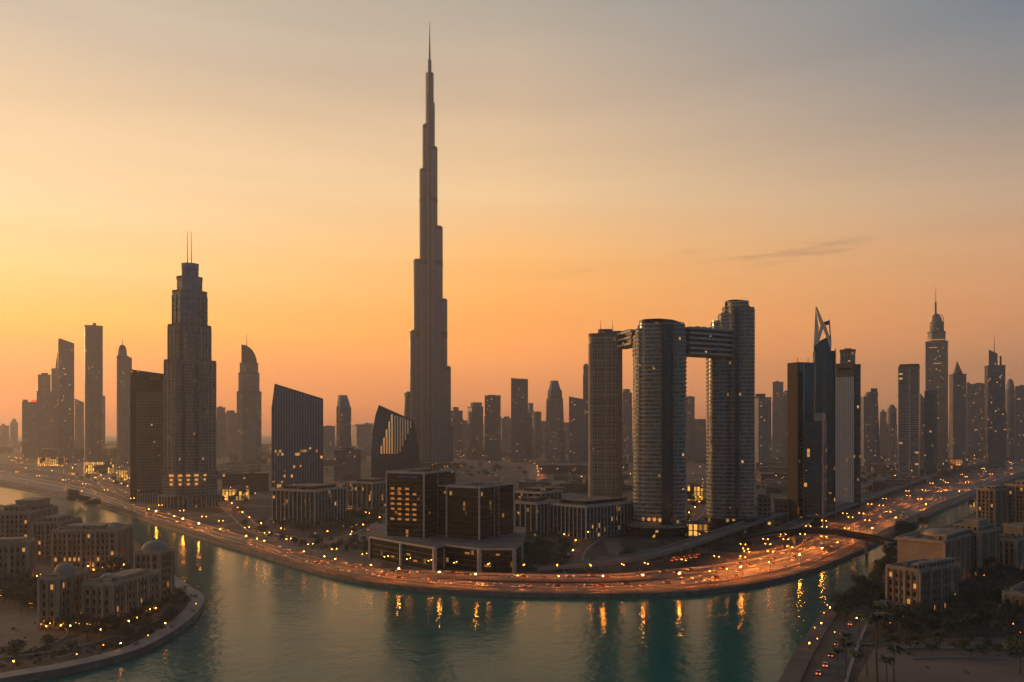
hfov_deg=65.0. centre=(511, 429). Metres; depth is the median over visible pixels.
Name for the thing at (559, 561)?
garden tree
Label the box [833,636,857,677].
palm tree
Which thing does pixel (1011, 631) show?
garden tree
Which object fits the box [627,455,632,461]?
building
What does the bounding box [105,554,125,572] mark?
broad tree
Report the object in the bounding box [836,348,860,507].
piered tower
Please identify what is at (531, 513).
pavilion
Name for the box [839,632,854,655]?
palm tree
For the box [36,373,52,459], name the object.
craned tower
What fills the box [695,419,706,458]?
distant tower
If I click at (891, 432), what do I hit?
distant tower
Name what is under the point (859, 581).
broad tree
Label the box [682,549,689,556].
garden tree
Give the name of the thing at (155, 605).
garden tree
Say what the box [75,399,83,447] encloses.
distant tower
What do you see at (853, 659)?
park kerb
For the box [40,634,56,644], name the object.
garden tree
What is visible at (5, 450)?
building
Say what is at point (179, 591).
garden tree
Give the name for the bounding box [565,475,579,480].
building
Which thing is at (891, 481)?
building
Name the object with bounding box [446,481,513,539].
office block
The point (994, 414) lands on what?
bladed tower
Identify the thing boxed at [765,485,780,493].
building
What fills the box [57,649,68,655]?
garden tree
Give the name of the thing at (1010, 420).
distant tower
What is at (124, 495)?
street
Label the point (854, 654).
palm tree
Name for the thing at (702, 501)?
broad tree
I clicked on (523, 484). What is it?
building
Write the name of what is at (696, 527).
tower lobby
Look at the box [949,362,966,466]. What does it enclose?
pyramid tower
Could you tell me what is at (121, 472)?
mall hall
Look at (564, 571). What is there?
kerb
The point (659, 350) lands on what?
bridge tower
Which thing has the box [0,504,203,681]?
island ground
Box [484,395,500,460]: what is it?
distant tower
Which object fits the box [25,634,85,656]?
plaza
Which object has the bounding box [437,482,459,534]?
office block
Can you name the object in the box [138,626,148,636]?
garden tree
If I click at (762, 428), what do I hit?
striped tower
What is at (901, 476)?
building
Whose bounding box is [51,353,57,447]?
spike tower
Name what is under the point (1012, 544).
sandstone block
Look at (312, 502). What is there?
pavilion
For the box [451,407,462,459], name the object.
distant tower
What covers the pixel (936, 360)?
round crown tower
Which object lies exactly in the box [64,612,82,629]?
garden tree
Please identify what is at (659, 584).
lane marking
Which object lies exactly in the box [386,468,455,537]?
office block
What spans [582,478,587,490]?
building
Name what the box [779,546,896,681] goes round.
park promenade
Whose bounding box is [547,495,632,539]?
pavilion
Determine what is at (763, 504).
office annex
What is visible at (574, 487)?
building
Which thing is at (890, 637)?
garden tree
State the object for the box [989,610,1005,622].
broad tree
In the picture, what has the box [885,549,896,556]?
broad tree
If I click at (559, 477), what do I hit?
building
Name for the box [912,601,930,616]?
broad tree
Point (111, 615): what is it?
garden tree
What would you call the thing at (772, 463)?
building
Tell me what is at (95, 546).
sandstone block
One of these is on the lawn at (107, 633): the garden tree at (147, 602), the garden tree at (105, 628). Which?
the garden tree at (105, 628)
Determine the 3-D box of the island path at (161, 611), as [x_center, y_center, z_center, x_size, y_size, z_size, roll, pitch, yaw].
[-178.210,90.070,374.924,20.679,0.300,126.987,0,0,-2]
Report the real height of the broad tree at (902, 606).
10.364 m
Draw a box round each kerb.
[0,466,123,481]
[0,472,123,496]
[7,460,117,493]
[13,460,127,492]
[220,506,367,541]
[227,501,377,538]
[561,501,695,573]
[582,502,706,573]
[844,609,877,681]
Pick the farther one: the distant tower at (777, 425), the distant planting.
the distant tower at (777, 425)
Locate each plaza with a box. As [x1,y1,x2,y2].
[0,610,73,655]
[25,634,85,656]
[280,548,370,564]
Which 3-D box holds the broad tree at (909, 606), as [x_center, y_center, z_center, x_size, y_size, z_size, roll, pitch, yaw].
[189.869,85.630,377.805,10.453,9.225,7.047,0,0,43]
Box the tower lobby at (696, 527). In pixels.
[685,520,708,537]
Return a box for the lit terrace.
[687,482,704,500]
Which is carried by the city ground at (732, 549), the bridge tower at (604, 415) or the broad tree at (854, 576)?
the bridge tower at (604, 415)
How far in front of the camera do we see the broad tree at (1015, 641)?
318.16 m
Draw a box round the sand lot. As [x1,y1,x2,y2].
[855,637,1023,681]
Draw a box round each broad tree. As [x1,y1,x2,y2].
[1,587,20,606]
[13,590,28,612]
[16,568,32,583]
[20,584,36,602]
[23,576,36,586]
[66,487,79,494]
[67,490,79,505]
[101,559,114,572]
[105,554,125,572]
[700,497,706,509]
[829,591,845,610]
[839,589,860,612]
[839,602,851,613]
[843,596,861,614]
[849,572,865,582]
[851,585,867,592]
[855,576,867,588]
[865,581,880,592]
[871,559,886,576]
[871,568,884,575]
[874,587,884,595]
[881,545,893,556]
[881,556,893,563]
[882,544,895,550]
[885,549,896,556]
[886,608,904,631]
[889,602,906,612]
[894,518,909,534]
[894,521,910,534]
[897,616,913,638]
[898,607,916,630]
[904,602,916,620]
[909,599,933,623]
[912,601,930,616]
[917,515,929,529]
[919,611,932,633]
[922,615,937,636]
[925,609,941,617]
[946,591,963,618]
[959,613,979,633]
[968,565,989,576]
[975,575,986,586]
[983,553,1004,577]
[985,583,1008,602]
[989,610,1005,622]
[998,636,1023,673]
[1004,636,1023,647]
[1006,565,1018,577]
[1006,577,1022,587]
[1016,569,1023,580]
[1016,574,1023,579]
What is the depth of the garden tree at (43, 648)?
317.99 m
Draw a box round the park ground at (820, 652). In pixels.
[801,511,1023,681]
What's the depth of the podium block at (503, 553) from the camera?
521.77 m
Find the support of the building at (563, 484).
on the city ground at (732, 549)
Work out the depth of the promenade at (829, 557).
519.03 m
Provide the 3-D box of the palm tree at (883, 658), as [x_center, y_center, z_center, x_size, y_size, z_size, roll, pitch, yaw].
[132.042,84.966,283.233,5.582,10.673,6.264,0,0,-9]
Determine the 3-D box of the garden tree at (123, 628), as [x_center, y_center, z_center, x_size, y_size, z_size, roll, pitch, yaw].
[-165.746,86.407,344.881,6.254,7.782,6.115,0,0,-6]
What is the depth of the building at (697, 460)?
2185.19 m
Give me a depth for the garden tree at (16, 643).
317.11 m
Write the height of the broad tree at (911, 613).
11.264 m
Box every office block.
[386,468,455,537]
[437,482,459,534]
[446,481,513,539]
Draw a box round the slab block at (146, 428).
[130,369,163,501]
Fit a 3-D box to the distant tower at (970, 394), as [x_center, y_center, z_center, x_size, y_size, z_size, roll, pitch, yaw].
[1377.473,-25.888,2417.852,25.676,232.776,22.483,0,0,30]
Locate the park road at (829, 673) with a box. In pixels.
[813,605,876,681]
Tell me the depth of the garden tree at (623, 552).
541.28 m
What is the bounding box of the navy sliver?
[920,390,936,473]
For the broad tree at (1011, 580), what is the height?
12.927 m
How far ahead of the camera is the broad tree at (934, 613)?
371.24 m
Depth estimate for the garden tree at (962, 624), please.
349.26 m
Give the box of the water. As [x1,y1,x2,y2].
[0,476,1023,681]
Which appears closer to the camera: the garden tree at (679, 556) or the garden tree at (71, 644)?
the garden tree at (71, 644)
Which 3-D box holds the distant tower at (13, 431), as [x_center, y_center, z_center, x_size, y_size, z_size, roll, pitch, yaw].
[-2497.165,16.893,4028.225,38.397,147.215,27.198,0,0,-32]
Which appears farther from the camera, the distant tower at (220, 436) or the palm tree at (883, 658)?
the distant tower at (220, 436)
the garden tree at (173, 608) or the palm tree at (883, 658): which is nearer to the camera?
the palm tree at (883, 658)
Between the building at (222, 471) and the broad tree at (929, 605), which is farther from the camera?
the building at (222, 471)
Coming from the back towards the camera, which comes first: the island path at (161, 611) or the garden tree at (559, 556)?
the garden tree at (559, 556)
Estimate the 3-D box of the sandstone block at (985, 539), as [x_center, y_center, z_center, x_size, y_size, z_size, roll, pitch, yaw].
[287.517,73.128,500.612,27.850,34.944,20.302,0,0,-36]
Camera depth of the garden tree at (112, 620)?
359.13 m
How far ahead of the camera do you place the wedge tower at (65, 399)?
2213.07 m
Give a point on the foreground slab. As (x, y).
(347, 462)
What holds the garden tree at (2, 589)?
on the island ground at (43, 565)
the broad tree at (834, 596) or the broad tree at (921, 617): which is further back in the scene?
the broad tree at (834, 596)
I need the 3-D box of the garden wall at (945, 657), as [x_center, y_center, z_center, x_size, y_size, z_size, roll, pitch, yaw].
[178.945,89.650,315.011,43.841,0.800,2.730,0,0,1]
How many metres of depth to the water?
370.40 m
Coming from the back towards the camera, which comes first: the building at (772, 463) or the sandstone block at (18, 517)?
the building at (772, 463)
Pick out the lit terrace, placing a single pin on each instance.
(695, 491)
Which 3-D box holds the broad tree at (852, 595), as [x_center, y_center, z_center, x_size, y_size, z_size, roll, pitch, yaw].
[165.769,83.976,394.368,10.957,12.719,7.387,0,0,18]
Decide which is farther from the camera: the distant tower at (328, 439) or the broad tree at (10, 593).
the distant tower at (328, 439)
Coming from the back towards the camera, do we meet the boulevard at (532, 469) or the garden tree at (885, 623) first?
the boulevard at (532, 469)
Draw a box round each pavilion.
[270,483,347,525]
[346,477,385,508]
[514,487,562,499]
[514,496,558,536]
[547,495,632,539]
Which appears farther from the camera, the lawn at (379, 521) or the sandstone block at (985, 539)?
the lawn at (379, 521)
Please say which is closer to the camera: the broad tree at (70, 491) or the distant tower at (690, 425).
the broad tree at (70, 491)
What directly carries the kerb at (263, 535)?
on the city ground at (732, 549)
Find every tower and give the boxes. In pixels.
[0,424,9,447]
[9,418,18,443]
[22,400,36,457]
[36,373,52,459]
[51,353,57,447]
[58,338,73,461]
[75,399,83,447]
[84,323,102,460]
[103,396,104,447]
[116,340,131,465]
[158,231,220,508]
[216,406,225,457]
[225,410,236,456]
[236,334,261,465]
[323,425,335,452]
[336,395,350,448]
[351,424,370,455]
[364,423,372,444]
[371,405,418,477]
[404,22,461,468]
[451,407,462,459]
[463,419,466,456]
[467,402,483,459]
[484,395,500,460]
[501,416,510,450]
[528,403,533,456]
[532,411,541,457]
[541,421,545,453]
[545,380,565,461]
[564,422,568,450]
[569,396,586,461]
[583,364,587,461]
[588,320,621,497]
[622,389,632,455]
[624,318,689,537]
[686,396,694,455]
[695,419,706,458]
[704,299,757,532]
[755,394,771,462]
[772,381,783,456]
[783,391,786,459]
[813,307,835,516]
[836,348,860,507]
[861,388,880,465]
[880,410,886,452]
[887,404,896,460]
[925,294,947,466]
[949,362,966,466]
[966,382,974,459]
[974,383,984,457]
[984,336,1005,467]
[1005,379,1014,459]
[1015,385,1023,460]
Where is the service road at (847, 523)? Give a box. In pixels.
[0,462,1023,567]
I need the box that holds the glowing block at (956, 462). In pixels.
[950,458,961,469]
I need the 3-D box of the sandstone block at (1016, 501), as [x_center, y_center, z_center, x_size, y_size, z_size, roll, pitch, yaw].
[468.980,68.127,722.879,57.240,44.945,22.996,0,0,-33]
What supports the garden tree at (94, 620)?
on the island ground at (43, 565)
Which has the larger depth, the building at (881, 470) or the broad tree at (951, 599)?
the building at (881, 470)
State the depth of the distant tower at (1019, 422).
2311.57 m
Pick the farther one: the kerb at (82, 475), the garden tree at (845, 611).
the kerb at (82, 475)
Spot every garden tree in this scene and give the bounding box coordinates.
[0,586,13,600]
[0,646,14,659]
[6,645,23,660]
[8,638,26,655]
[27,598,36,610]
[38,644,52,652]
[40,618,52,630]
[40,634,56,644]
[41,637,55,645]
[54,615,68,629]
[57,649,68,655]
[60,640,80,655]
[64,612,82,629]
[74,618,87,630]
[76,624,93,634]
[77,613,90,622]
[85,618,99,626]
[86,621,104,637]
[97,615,109,623]
[98,624,108,635]
[101,612,117,627]
[106,615,123,624]
[111,636,120,644]
[112,564,125,571]
[115,624,136,642]
[118,622,130,638]
[121,613,133,621]
[130,604,152,621]
[135,616,150,632]
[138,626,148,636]
[141,598,154,609]
[144,608,153,616]
[149,608,158,616]
[151,602,160,607]
[164,592,175,598]
[164,610,175,622]
[165,606,178,620]
[173,585,187,594]
[178,593,192,605]
[298,538,306,547]
[329,543,336,548]
[337,538,344,547]
[346,537,355,545]
[523,559,532,569]
[555,559,563,564]
[556,553,568,559]
[557,537,566,543]
[561,542,570,553]
[563,541,573,550]
[618,550,628,555]
[622,546,635,553]
[675,553,684,560]
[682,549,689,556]
[700,542,710,552]
[833,606,844,617]
[838,608,849,616]
[846,591,862,608]
[865,599,879,609]
[867,572,877,580]
[869,592,884,600]
[872,576,883,581]
[879,621,894,628]
[882,624,895,634]
[882,634,903,642]
[904,633,918,649]
[911,633,924,646]
[921,641,939,655]
[930,624,941,629]
[931,628,949,646]
[948,636,970,655]
[950,608,969,627]
[953,617,971,635]
[964,631,975,642]
[975,643,988,656]
[979,636,992,646]
[989,606,1008,625]
[990,643,1006,655]
[999,600,1015,610]
[1000,627,1017,639]
[1004,610,1019,623]
[1006,632,1023,649]
[1010,618,1021,627]
[1011,626,1023,635]
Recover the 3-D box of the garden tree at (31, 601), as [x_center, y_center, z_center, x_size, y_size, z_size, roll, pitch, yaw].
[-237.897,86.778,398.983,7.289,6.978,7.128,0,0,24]
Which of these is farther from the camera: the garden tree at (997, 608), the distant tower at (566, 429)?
the distant tower at (566, 429)
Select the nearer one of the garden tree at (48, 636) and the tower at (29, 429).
the garden tree at (48, 636)
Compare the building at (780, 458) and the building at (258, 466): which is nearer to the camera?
the building at (258, 466)
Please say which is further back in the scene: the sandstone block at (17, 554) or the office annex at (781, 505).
the office annex at (781, 505)
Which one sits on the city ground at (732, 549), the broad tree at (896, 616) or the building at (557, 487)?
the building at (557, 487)
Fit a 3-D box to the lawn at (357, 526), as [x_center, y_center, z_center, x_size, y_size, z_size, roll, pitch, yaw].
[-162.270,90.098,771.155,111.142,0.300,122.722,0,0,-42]
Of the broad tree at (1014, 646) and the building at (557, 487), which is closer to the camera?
the broad tree at (1014, 646)
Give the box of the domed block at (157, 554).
[133,540,174,597]
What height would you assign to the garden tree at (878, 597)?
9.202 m
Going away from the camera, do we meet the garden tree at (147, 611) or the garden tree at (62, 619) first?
the garden tree at (62, 619)
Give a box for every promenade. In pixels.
[0,471,1023,591]
[0,575,203,679]
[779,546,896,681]
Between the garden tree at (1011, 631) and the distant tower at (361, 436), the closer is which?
the garden tree at (1011, 631)
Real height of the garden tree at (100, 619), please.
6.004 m
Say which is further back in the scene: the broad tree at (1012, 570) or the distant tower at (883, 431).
the distant tower at (883, 431)
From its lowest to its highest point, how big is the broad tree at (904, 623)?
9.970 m
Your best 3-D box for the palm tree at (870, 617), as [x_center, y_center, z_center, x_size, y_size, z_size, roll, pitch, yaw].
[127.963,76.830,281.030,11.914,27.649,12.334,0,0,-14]
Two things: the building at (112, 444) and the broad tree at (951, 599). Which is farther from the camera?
the building at (112, 444)
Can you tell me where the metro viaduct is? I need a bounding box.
[529,460,948,570]
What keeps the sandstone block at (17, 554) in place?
on the island ground at (43, 565)
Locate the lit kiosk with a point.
(970, 502)
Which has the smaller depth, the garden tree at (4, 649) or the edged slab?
the garden tree at (4, 649)
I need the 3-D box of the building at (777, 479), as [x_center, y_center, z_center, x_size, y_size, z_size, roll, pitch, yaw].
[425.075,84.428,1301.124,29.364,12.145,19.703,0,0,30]
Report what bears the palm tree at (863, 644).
on the sand lot
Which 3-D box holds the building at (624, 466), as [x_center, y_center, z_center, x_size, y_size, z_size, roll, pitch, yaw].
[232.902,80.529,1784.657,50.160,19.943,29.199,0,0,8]
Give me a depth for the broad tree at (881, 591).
405.57 m
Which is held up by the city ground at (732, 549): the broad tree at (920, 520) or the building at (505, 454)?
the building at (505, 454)
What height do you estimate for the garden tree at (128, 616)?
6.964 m
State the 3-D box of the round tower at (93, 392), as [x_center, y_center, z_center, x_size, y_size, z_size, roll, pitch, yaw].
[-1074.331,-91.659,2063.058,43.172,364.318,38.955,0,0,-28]
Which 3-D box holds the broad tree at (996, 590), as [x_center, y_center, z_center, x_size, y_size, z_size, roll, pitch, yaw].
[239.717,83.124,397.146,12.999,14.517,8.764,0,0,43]
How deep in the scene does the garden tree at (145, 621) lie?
355.20 m
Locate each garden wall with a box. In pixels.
[0,618,159,659]
[20,626,67,653]
[899,647,1006,649]
[913,656,1023,659]
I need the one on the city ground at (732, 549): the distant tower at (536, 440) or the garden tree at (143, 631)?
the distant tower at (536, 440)
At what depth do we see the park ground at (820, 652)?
356.45 m
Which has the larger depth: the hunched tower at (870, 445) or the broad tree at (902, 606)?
the hunched tower at (870, 445)
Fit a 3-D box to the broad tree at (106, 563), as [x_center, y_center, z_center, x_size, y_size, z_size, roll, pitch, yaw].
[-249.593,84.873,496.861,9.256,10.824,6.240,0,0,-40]
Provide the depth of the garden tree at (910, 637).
327.22 m
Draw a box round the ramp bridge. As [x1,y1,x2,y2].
[772,457,1009,530]
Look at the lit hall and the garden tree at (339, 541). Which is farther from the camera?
the lit hall
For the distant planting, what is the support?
on the city ground at (732, 549)
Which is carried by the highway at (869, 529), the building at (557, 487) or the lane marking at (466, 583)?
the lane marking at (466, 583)
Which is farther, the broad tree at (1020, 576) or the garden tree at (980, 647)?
the broad tree at (1020, 576)
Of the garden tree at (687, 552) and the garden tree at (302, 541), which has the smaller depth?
the garden tree at (687, 552)
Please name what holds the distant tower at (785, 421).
on the city ground at (732, 549)
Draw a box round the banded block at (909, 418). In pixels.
[898,364,919,476]
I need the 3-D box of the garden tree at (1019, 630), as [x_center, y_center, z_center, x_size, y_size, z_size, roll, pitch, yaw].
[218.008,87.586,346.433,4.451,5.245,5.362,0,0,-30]
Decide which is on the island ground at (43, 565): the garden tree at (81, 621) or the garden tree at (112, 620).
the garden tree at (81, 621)
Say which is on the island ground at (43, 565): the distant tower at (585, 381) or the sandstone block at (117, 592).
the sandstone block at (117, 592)
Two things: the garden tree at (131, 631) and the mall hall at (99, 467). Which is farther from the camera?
the mall hall at (99, 467)
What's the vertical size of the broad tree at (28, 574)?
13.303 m
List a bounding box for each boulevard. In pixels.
[0,462,129,477]
[463,460,545,479]
[761,460,983,531]
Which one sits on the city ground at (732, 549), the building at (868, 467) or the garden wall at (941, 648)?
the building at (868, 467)
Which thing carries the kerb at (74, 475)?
on the city ground at (732, 549)
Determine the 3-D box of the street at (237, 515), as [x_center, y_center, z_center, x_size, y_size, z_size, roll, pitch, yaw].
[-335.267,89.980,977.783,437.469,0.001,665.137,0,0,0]
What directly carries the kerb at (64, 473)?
on the service road at (847, 523)
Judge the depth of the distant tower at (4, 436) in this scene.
4016.29 m
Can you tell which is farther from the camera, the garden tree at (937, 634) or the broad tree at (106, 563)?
the broad tree at (106, 563)
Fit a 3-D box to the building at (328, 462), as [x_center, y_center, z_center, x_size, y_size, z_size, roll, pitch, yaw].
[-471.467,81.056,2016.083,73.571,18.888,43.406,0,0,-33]
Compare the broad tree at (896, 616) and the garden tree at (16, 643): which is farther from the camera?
the broad tree at (896, 616)
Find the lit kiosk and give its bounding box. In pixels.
[967,497,974,507]
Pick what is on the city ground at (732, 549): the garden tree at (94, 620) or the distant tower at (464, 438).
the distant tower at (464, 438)
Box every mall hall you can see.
[38,456,64,466]
[42,447,116,460]
[83,460,114,473]
[116,467,127,480]
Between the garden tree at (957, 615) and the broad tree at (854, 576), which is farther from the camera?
the broad tree at (854, 576)
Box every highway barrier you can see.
[1,464,1021,575]
[1,467,1020,579]
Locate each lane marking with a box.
[1,469,1022,586]
[19,479,983,585]
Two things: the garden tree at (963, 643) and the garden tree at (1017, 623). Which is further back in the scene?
the garden tree at (1017, 623)
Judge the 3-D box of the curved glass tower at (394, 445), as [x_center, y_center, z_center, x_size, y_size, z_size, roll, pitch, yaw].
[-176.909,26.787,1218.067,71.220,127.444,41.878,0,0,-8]
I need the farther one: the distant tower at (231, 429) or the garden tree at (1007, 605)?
the distant tower at (231, 429)
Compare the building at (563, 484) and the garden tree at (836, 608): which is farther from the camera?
the building at (563, 484)
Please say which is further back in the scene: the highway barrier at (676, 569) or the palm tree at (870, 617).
the highway barrier at (676, 569)
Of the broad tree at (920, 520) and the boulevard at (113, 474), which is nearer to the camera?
the broad tree at (920, 520)
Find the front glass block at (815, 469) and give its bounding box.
[804,413,826,525]
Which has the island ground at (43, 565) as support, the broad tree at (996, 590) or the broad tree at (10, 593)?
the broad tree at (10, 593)
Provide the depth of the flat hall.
1167.67 m
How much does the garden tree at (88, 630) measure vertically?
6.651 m
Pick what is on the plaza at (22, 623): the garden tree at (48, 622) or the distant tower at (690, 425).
the garden tree at (48, 622)
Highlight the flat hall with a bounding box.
[221,471,269,491]
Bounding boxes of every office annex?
[756,494,771,526]
[773,498,789,522]
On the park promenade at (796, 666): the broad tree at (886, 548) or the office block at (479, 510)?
the broad tree at (886, 548)
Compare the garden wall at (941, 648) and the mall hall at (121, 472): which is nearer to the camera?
the garden wall at (941, 648)
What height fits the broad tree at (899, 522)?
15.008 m
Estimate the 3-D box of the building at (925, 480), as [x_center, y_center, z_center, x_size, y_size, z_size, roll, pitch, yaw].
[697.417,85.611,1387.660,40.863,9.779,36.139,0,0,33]
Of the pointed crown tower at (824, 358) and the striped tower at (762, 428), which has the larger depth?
the striped tower at (762, 428)
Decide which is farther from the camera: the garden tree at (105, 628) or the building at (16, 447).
the building at (16, 447)
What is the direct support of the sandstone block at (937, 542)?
on the park ground at (820, 652)
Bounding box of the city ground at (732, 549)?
[0,436,1023,597]
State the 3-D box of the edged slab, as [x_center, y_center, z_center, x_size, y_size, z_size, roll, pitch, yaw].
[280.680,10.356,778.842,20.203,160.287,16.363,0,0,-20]
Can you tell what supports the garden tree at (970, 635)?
on the sand lot
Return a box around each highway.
[0,464,1023,581]
[0,468,1023,586]
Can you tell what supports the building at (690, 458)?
on the city ground at (732, 549)
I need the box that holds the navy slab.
[271,384,322,496]
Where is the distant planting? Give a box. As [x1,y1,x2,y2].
[65,466,957,545]
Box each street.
[1,472,129,496]
[3,466,129,481]
[9,460,126,493]
[221,501,385,541]
[566,501,705,573]
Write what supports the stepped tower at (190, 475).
on the city ground at (732, 549)
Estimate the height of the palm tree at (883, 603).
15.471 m
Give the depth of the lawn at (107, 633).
350.98 m
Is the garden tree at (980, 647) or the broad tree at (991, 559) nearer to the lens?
the garden tree at (980, 647)
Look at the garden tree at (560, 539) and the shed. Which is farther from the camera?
the shed
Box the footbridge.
[741,528,896,553]
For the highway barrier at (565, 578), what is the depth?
479.29 m
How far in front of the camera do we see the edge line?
588.53 m
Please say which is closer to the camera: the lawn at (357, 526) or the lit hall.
the lawn at (357, 526)
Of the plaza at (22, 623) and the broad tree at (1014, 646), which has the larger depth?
the plaza at (22, 623)
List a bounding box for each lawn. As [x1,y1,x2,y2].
[81,609,173,649]
[268,516,369,532]
[355,511,382,523]
[524,543,567,571]
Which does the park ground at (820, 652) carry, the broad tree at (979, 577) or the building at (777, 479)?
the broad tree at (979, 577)
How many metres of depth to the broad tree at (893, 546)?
556.18 m
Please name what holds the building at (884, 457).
on the city ground at (732, 549)
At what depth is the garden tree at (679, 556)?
551.95 m
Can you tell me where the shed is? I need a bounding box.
[540,463,587,473]
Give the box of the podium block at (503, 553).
[369,524,526,572]
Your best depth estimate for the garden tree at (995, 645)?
318.80 m
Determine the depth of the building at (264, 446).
3576.03 m
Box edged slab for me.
[787,358,814,521]
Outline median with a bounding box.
[0,467,1023,584]
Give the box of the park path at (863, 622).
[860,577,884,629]
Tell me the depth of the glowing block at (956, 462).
1778.34 m
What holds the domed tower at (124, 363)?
on the city ground at (732, 549)
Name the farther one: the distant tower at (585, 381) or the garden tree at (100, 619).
the distant tower at (585, 381)
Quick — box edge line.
[7,469,1016,584]
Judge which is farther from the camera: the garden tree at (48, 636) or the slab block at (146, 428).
the slab block at (146, 428)
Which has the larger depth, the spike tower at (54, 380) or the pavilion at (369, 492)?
the spike tower at (54, 380)
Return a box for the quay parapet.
[0,471,1022,588]
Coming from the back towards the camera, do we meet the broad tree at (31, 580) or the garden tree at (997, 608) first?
the broad tree at (31, 580)
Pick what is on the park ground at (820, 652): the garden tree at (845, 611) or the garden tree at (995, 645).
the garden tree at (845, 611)
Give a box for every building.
[0,447,12,452]
[6,445,21,449]
[8,443,21,445]
[105,443,116,445]
[216,464,246,468]
[218,469,249,478]
[223,461,254,464]
[226,467,256,471]
[229,453,236,459]
[247,464,260,471]
[262,444,267,449]
[262,457,270,463]
[323,459,333,465]
[330,456,366,461]
[501,451,510,457]
[518,479,551,488]
[549,485,564,491]
[553,474,571,479]
[557,481,586,490]
[564,481,583,492]
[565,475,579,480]
[569,478,582,481]
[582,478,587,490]
[622,461,627,470]
[622,473,629,478]
[622,484,632,490]
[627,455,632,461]
[686,455,695,460]
[694,458,703,462]
[755,461,786,469]
[756,472,786,481]
[759,466,786,472]
[760,479,786,487]
[764,478,784,480]
[765,483,786,490]
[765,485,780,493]
[775,456,783,461]
[866,464,878,471]
[870,463,897,468]
[871,466,895,473]
[871,480,885,491]
[880,454,886,460]
[885,477,906,488]
[893,475,907,481]
[908,476,929,482]
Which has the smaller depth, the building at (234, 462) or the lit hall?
the lit hall
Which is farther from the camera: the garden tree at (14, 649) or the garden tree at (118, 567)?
the garden tree at (118, 567)
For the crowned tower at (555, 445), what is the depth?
2217.47 m
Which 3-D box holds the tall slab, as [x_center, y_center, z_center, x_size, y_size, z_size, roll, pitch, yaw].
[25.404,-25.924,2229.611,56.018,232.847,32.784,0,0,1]
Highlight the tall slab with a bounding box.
[511,378,530,461]
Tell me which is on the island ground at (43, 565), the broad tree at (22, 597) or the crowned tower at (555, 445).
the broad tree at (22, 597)
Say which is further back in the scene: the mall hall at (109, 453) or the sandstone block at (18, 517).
the mall hall at (109, 453)
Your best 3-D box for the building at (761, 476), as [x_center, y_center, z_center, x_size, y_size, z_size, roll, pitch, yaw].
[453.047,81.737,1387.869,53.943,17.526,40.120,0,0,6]
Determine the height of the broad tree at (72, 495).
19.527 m
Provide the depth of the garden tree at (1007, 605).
387.77 m
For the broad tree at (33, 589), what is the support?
on the island ground at (43, 565)
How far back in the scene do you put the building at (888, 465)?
1823.98 m
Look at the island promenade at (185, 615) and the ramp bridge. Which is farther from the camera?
the ramp bridge
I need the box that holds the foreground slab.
[334,447,360,480]
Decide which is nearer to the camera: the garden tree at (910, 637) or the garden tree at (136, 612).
the garden tree at (910, 637)
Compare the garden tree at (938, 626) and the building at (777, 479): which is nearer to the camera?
the garden tree at (938, 626)
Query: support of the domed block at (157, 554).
on the island ground at (43, 565)
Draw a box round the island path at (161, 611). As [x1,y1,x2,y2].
[36,596,171,661]
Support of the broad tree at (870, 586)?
on the park ground at (820, 652)
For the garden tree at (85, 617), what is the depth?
363.35 m
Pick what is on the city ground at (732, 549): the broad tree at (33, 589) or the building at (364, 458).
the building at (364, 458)
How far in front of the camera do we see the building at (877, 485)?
1159.45 m
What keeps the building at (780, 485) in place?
on the city ground at (732, 549)
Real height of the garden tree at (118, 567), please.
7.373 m
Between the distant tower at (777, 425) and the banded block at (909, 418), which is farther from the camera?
the distant tower at (777, 425)
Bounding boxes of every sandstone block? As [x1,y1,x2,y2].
[0,497,57,537]
[0,536,36,582]
[31,514,81,556]
[37,563,88,628]
[51,522,133,569]
[81,568,160,626]
[885,557,957,616]
[896,527,971,582]
[946,517,999,578]
[976,485,1008,531]
[1000,521,1023,571]
[1002,581,1023,616]
[1004,480,1023,522]
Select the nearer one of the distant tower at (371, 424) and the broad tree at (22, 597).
the broad tree at (22, 597)
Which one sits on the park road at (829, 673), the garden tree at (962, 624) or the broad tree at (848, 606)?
the broad tree at (848, 606)
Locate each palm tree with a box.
[831,647,844,673]
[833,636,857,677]
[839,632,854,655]
[846,648,865,681]
[849,612,866,649]
[856,640,874,677]
[857,609,894,681]
[874,599,894,630]
[878,654,895,681]
[883,642,905,681]
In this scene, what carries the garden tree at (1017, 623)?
on the park ground at (820, 652)
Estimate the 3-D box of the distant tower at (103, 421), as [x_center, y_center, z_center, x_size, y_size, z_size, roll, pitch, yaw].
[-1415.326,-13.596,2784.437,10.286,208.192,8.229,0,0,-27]
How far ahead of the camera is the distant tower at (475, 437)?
2414.53 m
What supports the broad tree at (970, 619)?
on the park ground at (820, 652)
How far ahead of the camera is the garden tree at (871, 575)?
466.00 m
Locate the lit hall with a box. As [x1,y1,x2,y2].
[221,486,249,500]
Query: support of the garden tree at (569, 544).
on the city ground at (732, 549)
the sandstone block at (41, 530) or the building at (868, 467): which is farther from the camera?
the building at (868, 467)
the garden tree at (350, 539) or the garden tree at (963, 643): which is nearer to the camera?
the garden tree at (963, 643)

